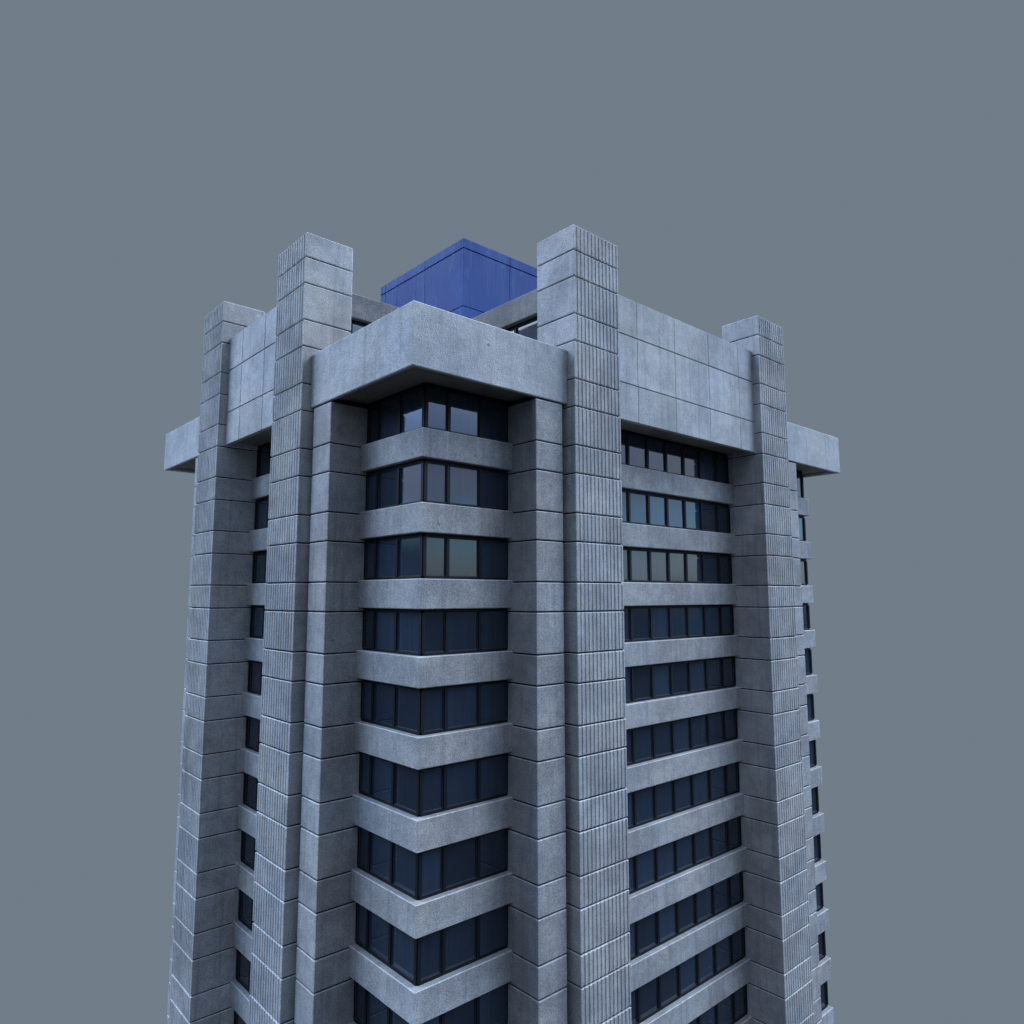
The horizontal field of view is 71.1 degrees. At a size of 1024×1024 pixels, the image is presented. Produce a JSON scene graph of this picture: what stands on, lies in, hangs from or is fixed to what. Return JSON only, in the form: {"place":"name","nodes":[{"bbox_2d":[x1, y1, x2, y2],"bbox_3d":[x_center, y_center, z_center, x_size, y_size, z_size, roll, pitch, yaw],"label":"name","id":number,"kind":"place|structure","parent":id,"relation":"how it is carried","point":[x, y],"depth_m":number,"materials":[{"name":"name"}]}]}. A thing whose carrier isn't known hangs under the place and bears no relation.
{"place":"outdoors","nodes":[
{"label":"outdoors","id":0,"kind":"place"},
{"bbox_2d":[164,224,839,1023],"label":"office tower","id":1,"kind":"structure","parent":0,"point":[500,682],"depth_m":36.08,"materials":[{"name":"concrete"}]},
{"bbox_2d":[234,1010,245,1023],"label":"ribbon window","id":2,"kind":"structure","parent":1,"relation":"in","point":[237,1019],"depth_m":42.48,"materials":[{"name":"black glass"}]},
{"bbox_2d":[235,949,250,994],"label":"ribbon window","id":3,"kind":"structure","parent":1,"relation":"in","point":[243,965],"depth_m":42.39,"materials":[{"name":"black glass"}]},
{"bbox_2d":[238,889,253,930],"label":"ribbon window","id":4,"kind":"structure","parent":1,"relation":"in","point":[245,905],"depth_m":42.80,"materials":[{"name":"black glass"}]},
{"bbox_2d":[240,830,257,869],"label":"ribbon window","id":5,"kind":"structure","parent":1,"relation":"in","point":[247,856],"depth_m":43.18,"materials":[{"name":"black glass"}]},
{"bbox_2d":[243,772,259,811],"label":"ribbon window","id":6,"kind":"structure","parent":1,"relation":"in","point":[250,785],"depth_m":43.58,"materials":[{"name":"black glass"}]},
{"bbox_2d":[245,716,261,752],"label":"ribbon window","id":7,"kind":"structure","parent":1,"relation":"in","point":[252,737],"depth_m":43.97,"materials":[{"name":"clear glass"}]},
{"bbox_2d":[247,660,263,694],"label":"ribbon window","id":8,"kind":"structure","parent":1,"relation":"in","point":[255,675],"depth_m":44.35,"materials":[{"name":"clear glass"}]},
{"bbox_2d":[250,605,266,638],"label":"ribbon window","id":9,"kind":"structure","parent":1,"relation":"in","point":[257,614],"depth_m":44.75,"materials":[{"name":"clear glass"}]},
{"bbox_2d":[252,550,266,583],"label":"ribbon window","id":10,"kind":"structure","parent":1,"relation":"in","point":[259,557],"depth_m":45.15,"materials":[{"name":"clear glass"}]},
{"bbox_2d":[254,497,269,529],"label":"ribbon window","id":11,"kind":"structure","parent":1,"relation":"in","point":[261,519],"depth_m":45.54,"materials":[{"name":"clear glass"}]},
{"bbox_2d":[256,442,272,477],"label":"ribbon window","id":12,"kind":"structure","parent":1,"relation":"in","point":[264,457],"depth_m":45.95,"materials":[{"name":"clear glass"}]},
{"bbox_2d":[353,980,508,1023],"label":"corner window","id":13,"kind":"structure","parent":1,"relation":"in","point":[491,1007],"depth_m":31.98,"materials":[{"name":"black glass"}]},
{"bbox_2d":[355,902,508,985],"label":"corner window","id":14,"kind":"structure","parent":1,"relation":"in","point":[422,960],"depth_m":31.41,"materials":[{"name":"blue glass"}]},
{"bbox_2d":[357,826,508,899],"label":"corner window","id":15,"kind":"structure","parent":1,"relation":"in","point":[423,875],"depth_m":31.82,"materials":[{"name":"blue glass"}]},
{"bbox_2d":[359,752,508,816],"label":"corner window","id":16,"kind":"structure","parent":1,"relation":"in","point":[428,791],"depth_m":32.21,"materials":[{"name":"blue glass"}]},
{"bbox_2d":[360,679,508,734],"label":"corner window","id":17,"kind":"structure","parent":1,"relation":"in","point":[432,710],"depth_m":32.60,"materials":[{"name":"black glass"}]},
{"bbox_2d":[362,608,508,655],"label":"corner window","id":18,"kind":"structure","parent":1,"relation":"in","point":[416,632],"depth_m":33.00,"materials":[{"name":"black glass"}]},
{"bbox_2d":[364,533,508,579],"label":"corner window","id":19,"kind":"structure","parent":1,"relation":"in","point":[417,555],"depth_m":33.38,"materials":[{"name":"black glass"}]},
{"bbox_2d":[365,458,508,510],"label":"corner window","id":20,"kind":"structure","parent":1,"relation":"in","point":[420,480],"depth_m":33.78,"materials":[{"name":"black glass"}]},
{"bbox_2d":[367,382,508,443],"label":"corner window","id":21,"kind":"structure","parent":1,"relation":"in","point":[428,405],"depth_m":34.20,"materials":[{"name":"black glass"}]},
{"bbox_2d":[349,316,538,339],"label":"attic window","id":22,"kind":"structure","parent":1,"relation":"in","point":[528,328],"depth_m":39.25,"materials":[{"name":"black glass"}]},
{"bbox_2d":[619,429,728,483],"bbox_3d":[9.359,-3.454,44.369,14.730,2.230,0.150,6,-9,-41],"label":"ribbon window","id":23,"kind":"structure","parent":1,"relation":"in","point":[639,450],"depth_m":45.05,"materials":[{"name":"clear glass"}]},
{"bbox_2d":[620,488,730,533],"bbox_3d":[9.360,-0.042,43.973,14.730,2.100,0.150,6,-9,-41],"label":"ribbon window","id":24,"kind":"structure","parent":1,"relation":"in","point":[638,507],"depth_m":44.65,"materials":[{"name":"black glass"}]},
{"bbox_2d":[623,547,731,583],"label":"ribbon window","id":25,"kind":"structure","parent":1,"relation":"in","point":[642,565],"depth_m":44.25,"materials":[{"name":"grey glass"}]},
{"bbox_2d":[622,604,733,641],"bbox_3d":[9.362,6.653,43.194,14.730,2.100,0.150,6,-9,-41],"label":"ribbon window","id":26,"kind":"structure","parent":1,"relation":"in","point":[659,622],"depth_m":43.85,"materials":[{"name":"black glass"}]},
{"bbox_2d":[623,656,735,703],"bbox_3d":[9.363,10.000,42.805,14.730,2.100,0.150,6,-9,-41],"label":"ribbon window","id":27,"kind":"structure","parent":1,"relation":"in","point":[653,681],"depth_m":43.45,"materials":[{"name":"black glass"}]},
{"bbox_2d":[624,708,737,765],"bbox_3d":[9.364,13.348,42.416,14.730,2.100,0.150,6,-9,-41],"label":"ribbon window","id":28,"kind":"structure","parent":1,"relation":"in","point":[655,741],"depth_m":43.06,"materials":[{"name":"black glass"}]},
{"bbox_2d":[626,762,739,829],"bbox_3d":[9.365,16.695,42.027,14.730,2.100,0.150,6,-9,-41],"label":"ribbon window","id":29,"kind":"structure","parent":1,"relation":"in","point":[653,803],"depth_m":42.66,"materials":[{"name":"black glass"}]},
{"bbox_2d":[628,816,741,894],"bbox_3d":[9.366,20.043,41.637,14.730,2.100,0.150,6,-9,-41],"label":"ribbon window","id":30,"kind":"structure","parent":1,"relation":"in","point":[648,868],"depth_m":42.28,"materials":[{"name":"blue glass"}]},
{"bbox_2d":[628,871,743,960],"bbox_3d":[9.367,23.390,41.248,14.730,2.100,0.150,6,-9,-41],"label":"ribbon window","id":31,"kind":"structure","parent":1,"relation":"in","point":[652,931],"depth_m":41.87,"materials":[{"name":"blue glass"}]},
{"bbox_2d":[630,927,745,1023],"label":"ribbon window","id":32,"kind":"structure","parent":1,"relation":"in","point":[657,994],"depth_m":41.49,"materials":[{"name":"blue glass"}]},
{"bbox_2d":[688,984,747,1023],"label":"ribbon window","id":33,"kind":"structure","parent":1,"relation":"in","point":[734,1007],"depth_m":43.95,"materials":[{"name":"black glass"}]},
{"bbox_2d":[796,470,803,497],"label":"corner window","id":34,"kind":"structure","parent":1,"relation":"in","point":[800,484],"depth_m":56.10,"materials":[{"name":"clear glass"}]},
{"bbox_2d":[798,515,805,540],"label":"corner window","id":35,"kind":"structure","parent":1,"relation":"in","point":[802,526],"depth_m":55.71,"materials":[{"name":"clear glass"}]},
{"bbox_2d":[800,559,807,585],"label":"corner window","id":36,"kind":"structure","parent":1,"relation":"in","point":[804,567],"depth_m":55.32,"materials":[{"name":"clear glass"}]},
{"bbox_2d":[801,603,809,629],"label":"corner window","id":37,"kind":"structure","parent":1,"relation":"in","point":[806,609],"depth_m":54.92,"materials":[{"name":"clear glass"}]},
{"bbox_2d":[803,648,812,674],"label":"corner window","id":38,"kind":"structure","parent":1,"relation":"in","point":[808,652],"depth_m":54.54,"materials":[{"name":"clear glass"}]},
{"bbox_2d":[806,694,814,720],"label":"corner window","id":39,"kind":"structure","parent":1,"relation":"in","point":[810,697],"depth_m":54.14,"materials":[{"name":"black glass"}]},
{"bbox_2d":[809,740,816,767],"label":"corner window","id":40,"kind":"structure","parent":1,"relation":"in","point":[812,744],"depth_m":53.75,"materials":[{"name":"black glass"}]},
{"bbox_2d":[811,786,818,814],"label":"corner window","id":41,"kind":"structure","parent":1,"relation":"in","point":[814,791],"depth_m":53.37,"materials":[{"name":"black glass"}]},
{"bbox_2d":[813,834,820,862],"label":"corner window","id":42,"kind":"structure","parent":1,"relation":"in","point":[817,839],"depth_m":52.98,"materials":[{"name":"black glass"}]},
{"bbox_2d":[815,882,823,911],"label":"corner window","id":43,"kind":"structure","parent":1,"relation":"in","point":[819,888],"depth_m":52.58,"materials":[{"name":"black glass"}]},
{"bbox_2d":[818,931,825,960],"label":"corner window","id":44,"kind":"structure","parent":1,"relation":"in","point":[821,937],"depth_m":52.18,"materials":[{"name":"black glass"}]},
{"bbox_2d":[820,981,828,1010],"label":"corner window","id":45,"kind":"structure","parent":1,"relation":"in","point":[824,987],"depth_m":51.80,"materials":[{"name":"black glass"}]},
{"bbox_2d":[0,0,1023,1023],"label":"sky","id":46,"kind":"structure","parent":0,"point":[846,177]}
]}

